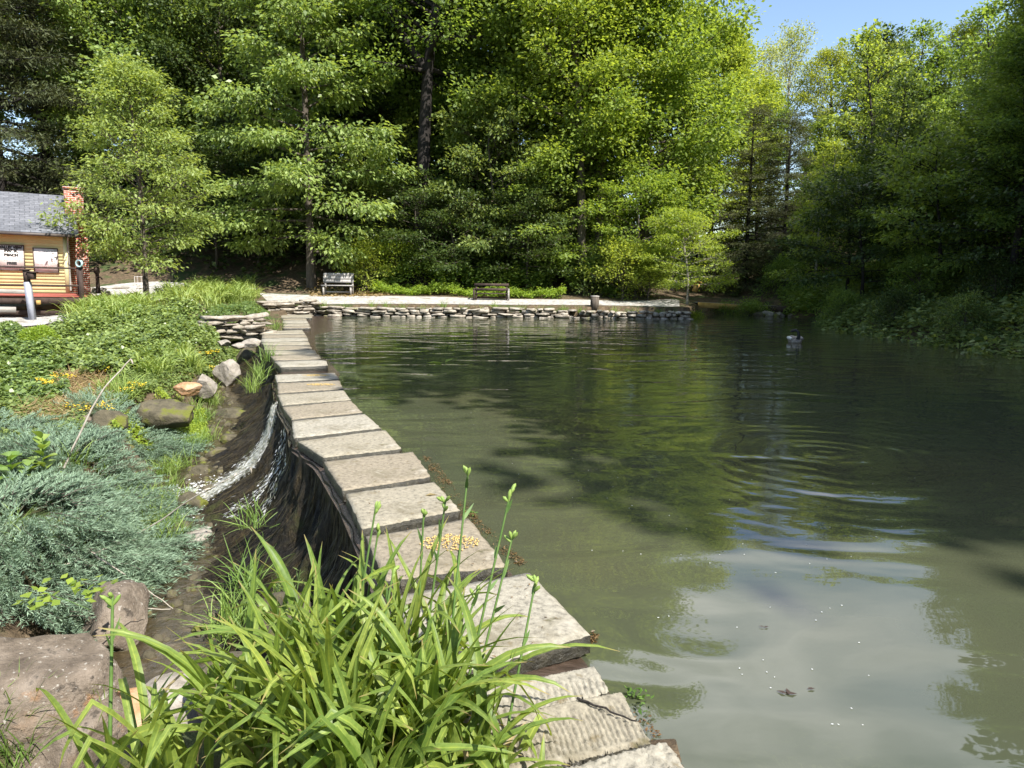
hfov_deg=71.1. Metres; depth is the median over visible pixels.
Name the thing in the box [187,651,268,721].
boulder
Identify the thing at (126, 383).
grass tuft
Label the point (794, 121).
dark conifer
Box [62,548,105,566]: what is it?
dead stalk
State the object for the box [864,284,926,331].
bush
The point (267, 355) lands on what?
weed tuft
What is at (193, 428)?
groundcover
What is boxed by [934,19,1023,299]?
bank tree
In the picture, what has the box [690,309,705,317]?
bush
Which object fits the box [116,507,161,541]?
groundcover
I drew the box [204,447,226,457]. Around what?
boulder
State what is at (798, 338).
goose
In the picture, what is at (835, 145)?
sapling
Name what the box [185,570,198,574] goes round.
boulder
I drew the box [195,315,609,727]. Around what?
dam wall
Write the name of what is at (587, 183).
woodland sapling
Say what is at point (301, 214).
understory tree
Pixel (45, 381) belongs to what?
yellow flower
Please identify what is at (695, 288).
feeder box
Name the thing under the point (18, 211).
cabin
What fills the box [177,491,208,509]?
boulder
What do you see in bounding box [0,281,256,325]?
gravel yard
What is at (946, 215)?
bank tree
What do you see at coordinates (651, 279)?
bush
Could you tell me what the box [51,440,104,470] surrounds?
grass tuft
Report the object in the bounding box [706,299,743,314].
bush
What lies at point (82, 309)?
daylily
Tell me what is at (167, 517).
grass tuft
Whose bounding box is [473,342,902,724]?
petals
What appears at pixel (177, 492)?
grass tuft
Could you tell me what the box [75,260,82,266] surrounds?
hose coil
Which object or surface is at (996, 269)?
bush
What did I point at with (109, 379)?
grass tuft
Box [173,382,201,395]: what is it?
boulder
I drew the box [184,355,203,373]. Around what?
daylily
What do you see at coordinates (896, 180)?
understory tree
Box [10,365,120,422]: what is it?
dry grass
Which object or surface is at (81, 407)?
yellow flower
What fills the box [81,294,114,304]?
daylily
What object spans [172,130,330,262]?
understory tree
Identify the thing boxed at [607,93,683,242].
woodland sapling
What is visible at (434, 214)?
understory tree
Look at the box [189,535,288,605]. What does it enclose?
grass tuft
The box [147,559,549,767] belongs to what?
daylily
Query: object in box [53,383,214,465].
juniper
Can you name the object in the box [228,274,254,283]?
daylily
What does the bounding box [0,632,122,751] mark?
boulder
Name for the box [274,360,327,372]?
walkway slab
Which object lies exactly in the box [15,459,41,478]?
milkweed
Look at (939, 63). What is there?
woodland sapling
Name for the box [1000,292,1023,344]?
bush
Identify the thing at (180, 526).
boulder
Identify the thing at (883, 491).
pond water
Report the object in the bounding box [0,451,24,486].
milkweed
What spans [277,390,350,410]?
walkway slab
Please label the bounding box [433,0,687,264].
leafy tree
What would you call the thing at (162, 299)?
daylily
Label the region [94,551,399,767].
daylily
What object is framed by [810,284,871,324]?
bush
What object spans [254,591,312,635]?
boulder
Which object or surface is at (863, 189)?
understory tree
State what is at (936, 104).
woodland sapling
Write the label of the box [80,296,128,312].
daylily
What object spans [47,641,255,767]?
daylily
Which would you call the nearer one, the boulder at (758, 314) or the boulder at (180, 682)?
the boulder at (180, 682)
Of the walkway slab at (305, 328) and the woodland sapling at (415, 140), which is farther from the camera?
the woodland sapling at (415, 140)
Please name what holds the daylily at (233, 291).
on the ground at (288, 279)
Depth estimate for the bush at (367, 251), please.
35.64 m
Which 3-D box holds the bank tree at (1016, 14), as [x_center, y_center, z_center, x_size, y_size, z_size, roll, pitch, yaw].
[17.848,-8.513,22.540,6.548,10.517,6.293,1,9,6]
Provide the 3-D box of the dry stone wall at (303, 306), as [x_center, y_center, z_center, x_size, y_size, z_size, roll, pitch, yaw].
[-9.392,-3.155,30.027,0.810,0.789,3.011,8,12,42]
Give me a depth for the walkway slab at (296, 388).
11.06 m
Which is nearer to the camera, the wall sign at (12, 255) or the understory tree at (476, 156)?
the wall sign at (12, 255)
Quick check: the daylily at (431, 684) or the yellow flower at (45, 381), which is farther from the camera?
the yellow flower at (45, 381)
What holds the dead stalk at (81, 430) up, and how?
on the ground at (288, 279)
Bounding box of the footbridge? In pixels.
[692,301,792,312]
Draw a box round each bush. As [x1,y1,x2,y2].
[331,233,401,292]
[353,227,436,292]
[569,243,626,295]
[575,228,668,298]
[612,253,675,300]
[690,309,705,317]
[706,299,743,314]
[729,295,773,315]
[749,252,812,296]
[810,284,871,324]
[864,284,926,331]
[881,248,961,301]
[924,287,1007,346]
[942,251,1023,305]
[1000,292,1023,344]
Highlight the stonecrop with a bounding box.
[153,387,183,400]
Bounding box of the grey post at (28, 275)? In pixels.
[19,269,37,319]
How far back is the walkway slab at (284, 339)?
18.72 m
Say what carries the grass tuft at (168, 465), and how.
on the ground at (288, 279)
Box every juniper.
[0,405,136,449]
[0,415,203,535]
[0,461,205,605]
[0,502,167,651]
[23,465,215,567]
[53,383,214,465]
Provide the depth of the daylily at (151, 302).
22.19 m
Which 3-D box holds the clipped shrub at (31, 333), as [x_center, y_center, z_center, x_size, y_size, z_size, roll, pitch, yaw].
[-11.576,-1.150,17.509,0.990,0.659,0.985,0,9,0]
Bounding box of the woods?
[0,0,1018,260]
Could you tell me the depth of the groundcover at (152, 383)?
14.50 m
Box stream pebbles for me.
[51,372,236,760]
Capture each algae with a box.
[423,456,524,564]
[590,630,598,642]
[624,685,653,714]
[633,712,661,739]
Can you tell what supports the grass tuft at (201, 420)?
on the ground at (288, 279)
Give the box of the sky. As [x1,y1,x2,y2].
[1,0,1018,241]
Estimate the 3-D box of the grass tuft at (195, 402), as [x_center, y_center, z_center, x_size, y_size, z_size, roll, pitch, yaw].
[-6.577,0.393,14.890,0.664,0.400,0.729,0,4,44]
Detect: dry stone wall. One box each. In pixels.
[196,312,277,339]
[256,299,322,315]
[299,306,569,317]
[560,309,693,319]
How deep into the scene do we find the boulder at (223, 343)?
18.85 m
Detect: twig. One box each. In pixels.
[102,619,143,643]
[577,697,636,721]
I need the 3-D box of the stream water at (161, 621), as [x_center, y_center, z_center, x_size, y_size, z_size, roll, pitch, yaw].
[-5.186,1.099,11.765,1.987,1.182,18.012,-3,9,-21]
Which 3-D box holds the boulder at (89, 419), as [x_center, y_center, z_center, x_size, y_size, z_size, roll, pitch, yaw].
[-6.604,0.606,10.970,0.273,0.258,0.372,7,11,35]
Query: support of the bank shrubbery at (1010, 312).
on the ground at (288, 279)
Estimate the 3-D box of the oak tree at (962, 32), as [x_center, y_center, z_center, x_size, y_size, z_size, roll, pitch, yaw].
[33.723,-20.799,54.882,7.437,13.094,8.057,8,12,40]
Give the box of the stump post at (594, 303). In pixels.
[590,295,598,309]
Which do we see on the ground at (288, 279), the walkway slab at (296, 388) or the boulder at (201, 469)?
the boulder at (201, 469)
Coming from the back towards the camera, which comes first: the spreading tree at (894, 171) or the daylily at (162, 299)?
the spreading tree at (894, 171)
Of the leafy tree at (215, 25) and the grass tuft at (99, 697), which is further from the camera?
the leafy tree at (215, 25)
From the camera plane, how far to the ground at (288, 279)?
36.23 m
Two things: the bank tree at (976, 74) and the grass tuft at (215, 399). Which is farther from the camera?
the bank tree at (976, 74)
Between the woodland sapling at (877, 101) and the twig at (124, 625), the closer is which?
the twig at (124, 625)
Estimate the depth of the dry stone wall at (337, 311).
30.77 m
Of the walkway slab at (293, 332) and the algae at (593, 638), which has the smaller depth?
the algae at (593, 638)
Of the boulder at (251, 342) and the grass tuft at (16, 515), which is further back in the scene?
the boulder at (251, 342)
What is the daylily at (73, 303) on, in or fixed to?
on the ground at (288, 279)
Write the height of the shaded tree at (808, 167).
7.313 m
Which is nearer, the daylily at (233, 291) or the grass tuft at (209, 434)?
the grass tuft at (209, 434)
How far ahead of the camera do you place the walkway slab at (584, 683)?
3.08 m
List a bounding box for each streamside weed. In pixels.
[271,580,281,592]
[273,567,304,591]
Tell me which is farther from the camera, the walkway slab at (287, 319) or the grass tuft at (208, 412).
the walkway slab at (287, 319)
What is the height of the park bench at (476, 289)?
0.791 m
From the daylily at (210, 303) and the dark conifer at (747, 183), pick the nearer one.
the daylily at (210, 303)
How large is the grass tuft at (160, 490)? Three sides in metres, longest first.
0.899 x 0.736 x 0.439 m
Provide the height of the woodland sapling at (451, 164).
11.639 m
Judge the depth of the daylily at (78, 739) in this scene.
2.64 m
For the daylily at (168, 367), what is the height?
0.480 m
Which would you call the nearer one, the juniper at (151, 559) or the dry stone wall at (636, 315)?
the juniper at (151, 559)
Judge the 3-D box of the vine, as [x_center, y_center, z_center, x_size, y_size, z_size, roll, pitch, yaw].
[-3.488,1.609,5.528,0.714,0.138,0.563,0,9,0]
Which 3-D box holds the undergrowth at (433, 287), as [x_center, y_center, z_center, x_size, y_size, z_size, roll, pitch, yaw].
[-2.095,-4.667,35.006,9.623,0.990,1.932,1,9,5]
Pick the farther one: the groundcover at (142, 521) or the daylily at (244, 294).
the daylily at (244, 294)
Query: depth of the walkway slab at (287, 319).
26.87 m
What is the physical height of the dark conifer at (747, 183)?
11.104 m
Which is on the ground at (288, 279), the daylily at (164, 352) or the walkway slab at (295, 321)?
the daylily at (164, 352)
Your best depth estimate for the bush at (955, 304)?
19.61 m
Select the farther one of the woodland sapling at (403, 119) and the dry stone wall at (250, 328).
the woodland sapling at (403, 119)
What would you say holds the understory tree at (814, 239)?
on the ground at (288, 279)
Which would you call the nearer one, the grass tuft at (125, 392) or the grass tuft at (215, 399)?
the grass tuft at (125, 392)
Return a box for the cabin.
[0,183,90,298]
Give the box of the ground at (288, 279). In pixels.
[0,161,1023,767]
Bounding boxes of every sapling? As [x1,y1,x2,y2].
[356,66,439,229]
[372,86,438,229]
[373,96,440,255]
[401,40,478,247]
[430,51,507,264]
[432,57,501,213]
[443,45,518,233]
[520,96,606,236]
[544,51,626,213]
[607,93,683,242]
[641,98,722,288]
[643,75,724,290]
[651,105,726,228]
[694,114,741,283]
[784,135,861,278]
[795,116,856,266]
[813,18,935,268]
[817,21,925,245]
[826,82,912,162]
[854,71,945,207]
[858,17,963,171]
[885,43,968,149]
[907,57,969,130]
[912,93,963,175]
[932,0,1012,128]
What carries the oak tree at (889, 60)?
on the ground at (288, 279)
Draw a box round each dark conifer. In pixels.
[696,101,804,297]
[728,108,829,292]
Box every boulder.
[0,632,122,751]
[11,696,127,767]
[72,415,91,427]
[78,580,150,650]
[91,409,128,430]
[117,687,141,726]
[130,399,194,428]
[146,671,200,723]
[165,521,194,533]
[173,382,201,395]
[176,526,211,547]
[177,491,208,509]
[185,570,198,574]
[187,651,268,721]
[189,464,208,474]
[196,374,217,398]
[198,484,214,493]
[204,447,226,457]
[212,359,240,385]
[214,407,245,417]
[217,339,230,346]
[220,433,236,443]
[231,342,246,348]
[236,347,255,362]
[241,338,260,347]
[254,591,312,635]
[753,312,765,315]
[762,311,772,315]
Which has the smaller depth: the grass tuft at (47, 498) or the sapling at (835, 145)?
the grass tuft at (47, 498)
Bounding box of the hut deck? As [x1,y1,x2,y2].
[0,263,86,314]
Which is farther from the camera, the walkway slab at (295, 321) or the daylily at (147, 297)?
the walkway slab at (295, 321)
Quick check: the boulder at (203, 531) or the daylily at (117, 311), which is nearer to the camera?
the boulder at (203, 531)
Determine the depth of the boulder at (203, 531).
8.69 m
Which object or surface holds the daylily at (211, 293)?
on the ground at (288, 279)
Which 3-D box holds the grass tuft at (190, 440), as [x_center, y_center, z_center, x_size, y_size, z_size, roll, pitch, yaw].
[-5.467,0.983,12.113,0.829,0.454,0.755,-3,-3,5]
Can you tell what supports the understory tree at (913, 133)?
on the ground at (288, 279)
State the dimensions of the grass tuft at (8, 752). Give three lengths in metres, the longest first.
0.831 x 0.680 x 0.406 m
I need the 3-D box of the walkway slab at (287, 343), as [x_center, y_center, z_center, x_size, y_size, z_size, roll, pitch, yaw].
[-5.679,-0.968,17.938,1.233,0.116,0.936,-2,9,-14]
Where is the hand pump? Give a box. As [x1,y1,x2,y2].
[90,266,110,299]
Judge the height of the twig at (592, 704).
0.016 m
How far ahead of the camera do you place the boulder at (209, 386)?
15.17 m
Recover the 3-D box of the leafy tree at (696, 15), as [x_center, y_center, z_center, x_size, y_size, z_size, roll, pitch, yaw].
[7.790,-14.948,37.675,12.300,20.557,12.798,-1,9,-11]
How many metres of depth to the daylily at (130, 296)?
23.09 m
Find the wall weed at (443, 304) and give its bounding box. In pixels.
[436,299,448,306]
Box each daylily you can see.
[30,592,211,767]
[46,297,102,315]
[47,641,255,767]
[60,297,88,315]
[66,302,100,314]
[68,303,103,311]
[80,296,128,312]
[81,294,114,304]
[85,299,109,308]
[89,295,124,308]
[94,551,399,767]
[98,300,143,314]
[102,294,132,307]
[102,305,122,316]
[106,301,131,316]
[108,298,141,313]
[113,290,151,300]
[115,349,159,373]
[117,290,157,297]
[121,291,164,304]
[123,345,156,362]
[128,294,161,317]
[134,357,180,376]
[138,352,185,374]
[145,501,415,718]
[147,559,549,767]
[148,344,184,357]
[150,356,177,373]
[152,287,170,304]
[153,283,178,297]
[156,337,191,351]
[157,283,190,299]
[157,285,195,306]
[157,338,198,357]
[160,281,186,297]
[162,285,182,301]
[171,344,210,367]
[175,284,210,303]
[176,354,211,372]
[177,285,207,300]
[179,280,200,289]
[183,274,211,284]
[183,280,210,294]
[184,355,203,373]
[188,292,227,309]
[194,287,231,305]
[195,285,224,304]
[200,275,224,282]
[200,608,581,767]
[201,283,229,303]
[206,275,223,282]
[217,287,250,304]
[218,284,253,303]
[225,282,255,300]
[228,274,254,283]
[239,290,261,301]
[243,273,261,286]
[246,288,267,300]
[247,282,264,297]
[257,465,619,767]
[271,496,527,716]
[396,574,577,767]
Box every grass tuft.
[0,517,64,566]
[0,663,62,747]
[0,705,55,756]
[0,710,64,767]
[3,501,36,529]
[34,481,60,506]
[44,511,111,547]
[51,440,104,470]
[72,375,121,395]
[86,452,115,477]
[87,676,123,718]
[89,368,124,389]
[95,379,142,404]
[97,389,127,405]
[103,366,150,394]
[118,483,162,499]
[132,500,173,517]
[137,478,179,505]
[137,512,189,541]
[143,494,174,519]
[144,455,179,476]
[146,449,188,476]
[147,502,182,526]
[155,467,191,486]
[156,479,204,506]
[162,442,198,471]
[169,510,202,532]
[172,430,211,446]
[175,573,262,656]
[181,431,215,445]
[183,397,210,414]
[184,421,226,441]
[187,395,203,408]
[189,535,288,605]
[191,411,218,425]
[195,403,221,419]
[204,390,224,405]
[214,494,278,534]
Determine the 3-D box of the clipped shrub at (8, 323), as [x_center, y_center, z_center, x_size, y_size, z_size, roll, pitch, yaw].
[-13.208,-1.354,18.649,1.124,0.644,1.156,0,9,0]
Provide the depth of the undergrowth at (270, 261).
41.23 m
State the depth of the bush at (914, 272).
23.96 m
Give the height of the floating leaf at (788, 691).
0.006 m
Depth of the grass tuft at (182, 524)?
8.76 m
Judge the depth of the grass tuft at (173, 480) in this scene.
10.50 m
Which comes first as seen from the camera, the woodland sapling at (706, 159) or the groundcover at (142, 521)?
the groundcover at (142, 521)
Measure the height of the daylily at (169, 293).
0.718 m
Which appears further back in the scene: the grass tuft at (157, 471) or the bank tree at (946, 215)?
the bank tree at (946, 215)
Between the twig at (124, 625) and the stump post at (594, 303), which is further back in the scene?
the stump post at (594, 303)
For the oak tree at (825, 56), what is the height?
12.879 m
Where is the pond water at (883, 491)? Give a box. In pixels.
[315,311,1023,767]
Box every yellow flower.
[36,379,53,384]
[65,402,97,410]
[120,381,145,390]
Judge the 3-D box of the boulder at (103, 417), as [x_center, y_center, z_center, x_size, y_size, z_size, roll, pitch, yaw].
[-6.231,0.554,11.104,0.517,0.345,0.441,-5,10,-32]
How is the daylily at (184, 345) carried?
on the ground at (288, 279)
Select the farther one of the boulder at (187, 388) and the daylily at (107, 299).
the daylily at (107, 299)
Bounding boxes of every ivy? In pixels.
[0,323,71,411]
[48,294,220,378]
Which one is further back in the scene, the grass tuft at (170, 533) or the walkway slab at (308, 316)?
the walkway slab at (308, 316)
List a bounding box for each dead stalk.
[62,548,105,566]
[63,358,132,467]
[88,551,172,608]
[142,467,251,530]
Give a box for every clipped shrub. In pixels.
[0,320,25,329]
[17,324,61,342]
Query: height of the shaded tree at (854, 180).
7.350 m
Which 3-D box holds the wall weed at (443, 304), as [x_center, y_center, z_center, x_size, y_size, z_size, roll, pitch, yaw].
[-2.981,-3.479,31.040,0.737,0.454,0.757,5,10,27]
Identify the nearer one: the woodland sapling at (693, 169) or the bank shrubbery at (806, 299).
the bank shrubbery at (806, 299)
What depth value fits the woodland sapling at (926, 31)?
45.72 m
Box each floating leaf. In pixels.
[427,358,452,362]
[777,688,796,693]
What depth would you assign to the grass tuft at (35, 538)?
6.96 m
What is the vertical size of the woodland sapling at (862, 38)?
14.326 m
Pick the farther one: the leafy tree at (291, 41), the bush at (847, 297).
the leafy tree at (291, 41)
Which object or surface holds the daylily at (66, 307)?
on the ground at (288, 279)
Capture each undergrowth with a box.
[3,138,966,296]
[365,207,670,297]
[370,278,566,298]
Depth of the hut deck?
22.95 m
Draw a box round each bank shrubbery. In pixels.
[774,241,1010,317]
[812,250,1023,359]
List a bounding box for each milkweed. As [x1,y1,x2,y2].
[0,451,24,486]
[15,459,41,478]
[28,431,67,473]
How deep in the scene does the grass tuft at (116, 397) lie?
12.08 m
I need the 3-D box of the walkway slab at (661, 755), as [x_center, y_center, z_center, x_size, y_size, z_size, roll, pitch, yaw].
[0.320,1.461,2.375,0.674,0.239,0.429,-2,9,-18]
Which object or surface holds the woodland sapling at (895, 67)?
on the ground at (288, 279)
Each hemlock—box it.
[0,0,159,240]
[0,0,167,249]
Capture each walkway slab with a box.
[261,338,307,341]
[261,342,309,347]
[262,330,304,334]
[262,335,306,337]
[264,346,311,353]
[265,350,316,358]
[270,354,320,363]
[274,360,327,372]
[274,373,339,385]
[277,380,343,394]
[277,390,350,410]
[281,314,311,319]
[282,318,305,320]
[282,323,309,326]
[282,326,310,330]
[282,401,362,424]
[283,320,307,323]
[291,414,381,446]
[297,430,401,465]
[323,452,430,501]
[346,482,459,541]
[365,518,507,596]
[401,573,589,678]
[462,692,650,767]
[463,666,608,722]
[566,742,683,767]
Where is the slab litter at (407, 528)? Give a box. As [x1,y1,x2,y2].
[288,376,557,656]
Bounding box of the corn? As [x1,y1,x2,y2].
[420,533,478,550]
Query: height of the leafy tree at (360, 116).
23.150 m
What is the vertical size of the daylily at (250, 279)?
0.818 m
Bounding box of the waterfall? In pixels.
[201,402,276,500]
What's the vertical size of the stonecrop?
0.646 m
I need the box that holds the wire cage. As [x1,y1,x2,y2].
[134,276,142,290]
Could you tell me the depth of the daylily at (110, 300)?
22.09 m
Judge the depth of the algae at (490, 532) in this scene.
5.60 m
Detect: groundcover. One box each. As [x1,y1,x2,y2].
[0,395,86,443]
[111,339,237,404]
[111,407,208,449]
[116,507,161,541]
[202,300,269,325]
[202,335,243,360]
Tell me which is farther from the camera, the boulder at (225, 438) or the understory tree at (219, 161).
the understory tree at (219, 161)
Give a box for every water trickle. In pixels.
[223,428,285,517]
[255,449,286,521]
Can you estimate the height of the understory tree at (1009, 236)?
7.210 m
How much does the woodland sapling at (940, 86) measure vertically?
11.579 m
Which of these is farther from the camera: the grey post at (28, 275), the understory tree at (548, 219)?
the understory tree at (548, 219)
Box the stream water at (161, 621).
[71,363,245,731]
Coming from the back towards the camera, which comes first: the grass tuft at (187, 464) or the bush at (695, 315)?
the bush at (695, 315)
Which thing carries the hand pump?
on the gravel yard at (23, 320)
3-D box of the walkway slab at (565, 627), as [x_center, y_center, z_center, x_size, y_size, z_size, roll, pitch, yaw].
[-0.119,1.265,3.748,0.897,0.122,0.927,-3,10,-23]
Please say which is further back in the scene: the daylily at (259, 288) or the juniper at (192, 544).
the daylily at (259, 288)
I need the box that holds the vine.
[13,573,117,609]
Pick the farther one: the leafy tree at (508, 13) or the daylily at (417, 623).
the leafy tree at (508, 13)
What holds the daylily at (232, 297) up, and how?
on the ground at (288, 279)
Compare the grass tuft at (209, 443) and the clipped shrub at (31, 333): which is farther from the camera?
the clipped shrub at (31, 333)
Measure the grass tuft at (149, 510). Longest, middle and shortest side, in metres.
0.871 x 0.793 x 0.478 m
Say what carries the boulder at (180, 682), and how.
on the ground at (288, 279)
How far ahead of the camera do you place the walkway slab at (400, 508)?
5.44 m
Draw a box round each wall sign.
[0,244,25,270]
[32,247,58,272]
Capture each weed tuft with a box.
[237,370,266,392]
[244,358,273,379]
[251,343,287,361]
[266,316,285,330]
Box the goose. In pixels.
[787,329,803,342]
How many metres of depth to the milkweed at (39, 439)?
8.26 m
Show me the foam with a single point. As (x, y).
(196, 490)
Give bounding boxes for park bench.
[321,273,353,294]
[473,283,509,300]
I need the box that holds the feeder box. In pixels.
[692,268,701,291]
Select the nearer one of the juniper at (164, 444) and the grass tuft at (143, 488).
the grass tuft at (143, 488)
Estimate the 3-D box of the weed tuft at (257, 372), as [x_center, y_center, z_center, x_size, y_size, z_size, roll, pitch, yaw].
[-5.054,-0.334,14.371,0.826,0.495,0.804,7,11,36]
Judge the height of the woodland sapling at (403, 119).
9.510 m
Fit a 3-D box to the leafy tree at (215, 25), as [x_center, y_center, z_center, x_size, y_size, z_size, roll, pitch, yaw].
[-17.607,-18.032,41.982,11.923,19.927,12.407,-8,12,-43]
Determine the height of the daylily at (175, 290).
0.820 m
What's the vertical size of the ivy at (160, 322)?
1.959 m
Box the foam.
[167,474,219,517]
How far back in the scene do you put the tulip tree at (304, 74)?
34.59 m
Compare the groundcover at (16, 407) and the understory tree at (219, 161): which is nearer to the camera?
the groundcover at (16, 407)
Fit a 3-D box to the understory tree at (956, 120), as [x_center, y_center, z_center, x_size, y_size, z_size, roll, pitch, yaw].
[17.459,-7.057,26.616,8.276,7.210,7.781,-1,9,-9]
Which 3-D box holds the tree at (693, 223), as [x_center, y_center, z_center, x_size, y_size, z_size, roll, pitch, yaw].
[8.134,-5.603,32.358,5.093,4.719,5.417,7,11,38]
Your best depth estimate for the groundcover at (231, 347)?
19.18 m
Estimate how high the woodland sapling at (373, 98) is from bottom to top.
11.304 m
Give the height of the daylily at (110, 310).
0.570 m
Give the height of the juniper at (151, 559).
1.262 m
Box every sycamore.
[745,35,800,226]
[761,16,823,226]
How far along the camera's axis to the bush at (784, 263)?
36.56 m
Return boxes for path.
[261,293,678,306]
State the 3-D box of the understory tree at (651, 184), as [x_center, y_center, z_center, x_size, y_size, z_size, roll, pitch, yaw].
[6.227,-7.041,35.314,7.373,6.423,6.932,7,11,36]
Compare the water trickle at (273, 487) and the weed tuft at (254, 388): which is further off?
the weed tuft at (254, 388)
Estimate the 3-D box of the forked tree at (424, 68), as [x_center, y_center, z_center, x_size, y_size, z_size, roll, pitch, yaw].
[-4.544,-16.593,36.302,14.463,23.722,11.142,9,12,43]
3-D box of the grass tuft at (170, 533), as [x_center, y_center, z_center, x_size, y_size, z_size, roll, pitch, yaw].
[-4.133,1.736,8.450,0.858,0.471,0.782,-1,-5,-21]
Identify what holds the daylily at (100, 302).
on the ground at (288, 279)
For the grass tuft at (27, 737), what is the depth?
4.79 m
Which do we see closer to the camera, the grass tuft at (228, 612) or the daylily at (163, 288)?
the grass tuft at (228, 612)
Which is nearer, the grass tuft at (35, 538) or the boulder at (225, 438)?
the grass tuft at (35, 538)
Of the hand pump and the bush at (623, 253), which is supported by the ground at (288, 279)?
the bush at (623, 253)
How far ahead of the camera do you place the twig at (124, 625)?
5.56 m
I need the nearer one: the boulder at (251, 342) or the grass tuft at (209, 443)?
the grass tuft at (209, 443)
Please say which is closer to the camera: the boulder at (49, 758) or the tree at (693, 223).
the boulder at (49, 758)
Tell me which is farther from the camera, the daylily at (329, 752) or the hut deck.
the hut deck
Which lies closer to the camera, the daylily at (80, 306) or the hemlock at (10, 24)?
the daylily at (80, 306)
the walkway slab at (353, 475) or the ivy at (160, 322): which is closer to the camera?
the walkway slab at (353, 475)
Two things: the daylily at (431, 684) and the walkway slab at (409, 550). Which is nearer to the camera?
the daylily at (431, 684)
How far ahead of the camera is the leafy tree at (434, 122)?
42.16 m
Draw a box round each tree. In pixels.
[6,0,246,247]
[18,0,122,207]
[29,50,235,295]
[97,0,255,228]
[105,0,307,242]
[137,146,277,269]
[167,0,432,287]
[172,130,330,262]
[188,2,339,223]
[256,3,420,221]
[288,153,411,255]
[298,1,449,225]
[333,0,546,285]
[346,2,519,235]
[356,165,482,269]
[375,0,616,260]
[390,177,512,282]
[414,88,572,282]
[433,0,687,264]
[458,180,590,290]
[470,150,635,288]
[475,0,658,293]
[533,0,709,293]
[545,0,771,287]
[557,171,709,295]
[632,206,745,304]
[657,12,802,283]
[762,161,956,289]
[765,167,962,298]
[782,40,866,212]
[788,138,849,239]
[807,119,1012,259]
[836,140,892,264]
[837,38,926,148]
[849,123,1023,296]
[856,153,923,283]
[865,90,1023,263]
[899,121,1023,271]
[905,18,994,117]
[923,158,959,245]
[925,114,1007,287]
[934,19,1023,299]
[947,0,1023,208]
[952,1,1023,247]
[955,32,997,113]
[961,97,1023,242]
[973,75,1018,246]
[1003,135,1023,251]
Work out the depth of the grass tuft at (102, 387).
12.94 m
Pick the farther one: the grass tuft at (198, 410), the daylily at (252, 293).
the daylily at (252, 293)
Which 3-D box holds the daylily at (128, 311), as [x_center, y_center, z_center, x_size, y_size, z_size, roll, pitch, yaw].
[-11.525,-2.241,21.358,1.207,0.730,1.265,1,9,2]
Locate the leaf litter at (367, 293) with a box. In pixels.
[304,276,392,296]
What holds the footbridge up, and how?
on the ground at (288, 279)
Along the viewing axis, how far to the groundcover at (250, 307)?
23.03 m
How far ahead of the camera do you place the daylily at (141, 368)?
14.63 m
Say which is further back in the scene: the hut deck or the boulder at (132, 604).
the hut deck
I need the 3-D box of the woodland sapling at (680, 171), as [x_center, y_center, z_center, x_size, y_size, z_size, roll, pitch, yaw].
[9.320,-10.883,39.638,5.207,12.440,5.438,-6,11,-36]
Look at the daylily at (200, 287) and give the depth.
28.68 m
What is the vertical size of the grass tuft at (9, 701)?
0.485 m
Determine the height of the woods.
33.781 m
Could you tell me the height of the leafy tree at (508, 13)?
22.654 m
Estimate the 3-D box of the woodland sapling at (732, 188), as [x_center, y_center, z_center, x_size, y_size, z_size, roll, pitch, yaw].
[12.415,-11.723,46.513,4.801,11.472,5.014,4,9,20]
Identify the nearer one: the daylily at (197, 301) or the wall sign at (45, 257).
the wall sign at (45, 257)
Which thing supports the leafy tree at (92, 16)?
on the ground at (288, 279)
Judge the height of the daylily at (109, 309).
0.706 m
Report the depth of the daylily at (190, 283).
34.17 m
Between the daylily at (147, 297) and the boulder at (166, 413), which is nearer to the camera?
the boulder at (166, 413)
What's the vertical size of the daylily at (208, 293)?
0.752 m
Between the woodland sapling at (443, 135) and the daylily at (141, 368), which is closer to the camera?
the daylily at (141, 368)
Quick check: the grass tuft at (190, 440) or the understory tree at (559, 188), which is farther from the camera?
the understory tree at (559, 188)
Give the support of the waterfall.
on the dam wall at (308, 503)
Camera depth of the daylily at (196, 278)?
36.60 m
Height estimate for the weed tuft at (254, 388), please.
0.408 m
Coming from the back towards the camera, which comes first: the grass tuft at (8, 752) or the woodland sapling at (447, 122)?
the woodland sapling at (447, 122)
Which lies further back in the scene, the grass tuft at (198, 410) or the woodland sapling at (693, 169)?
the woodland sapling at (693, 169)
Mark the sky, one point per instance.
(833, 19)
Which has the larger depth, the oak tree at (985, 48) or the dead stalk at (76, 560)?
the oak tree at (985, 48)
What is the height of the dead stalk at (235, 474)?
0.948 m
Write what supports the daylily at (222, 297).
on the ground at (288, 279)
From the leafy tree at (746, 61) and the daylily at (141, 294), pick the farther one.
the leafy tree at (746, 61)
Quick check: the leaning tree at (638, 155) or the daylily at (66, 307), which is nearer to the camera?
the daylily at (66, 307)
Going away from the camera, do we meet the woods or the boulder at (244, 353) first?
the boulder at (244, 353)
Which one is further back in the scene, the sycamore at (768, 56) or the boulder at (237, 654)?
the sycamore at (768, 56)
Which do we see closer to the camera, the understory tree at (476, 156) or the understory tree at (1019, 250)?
the understory tree at (1019, 250)
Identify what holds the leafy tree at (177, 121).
on the ground at (288, 279)
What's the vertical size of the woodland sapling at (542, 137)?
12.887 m
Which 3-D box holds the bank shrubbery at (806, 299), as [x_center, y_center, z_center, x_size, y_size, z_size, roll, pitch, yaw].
[17.032,-4.940,32.574,9.374,4.118,7.615,2,9,8]

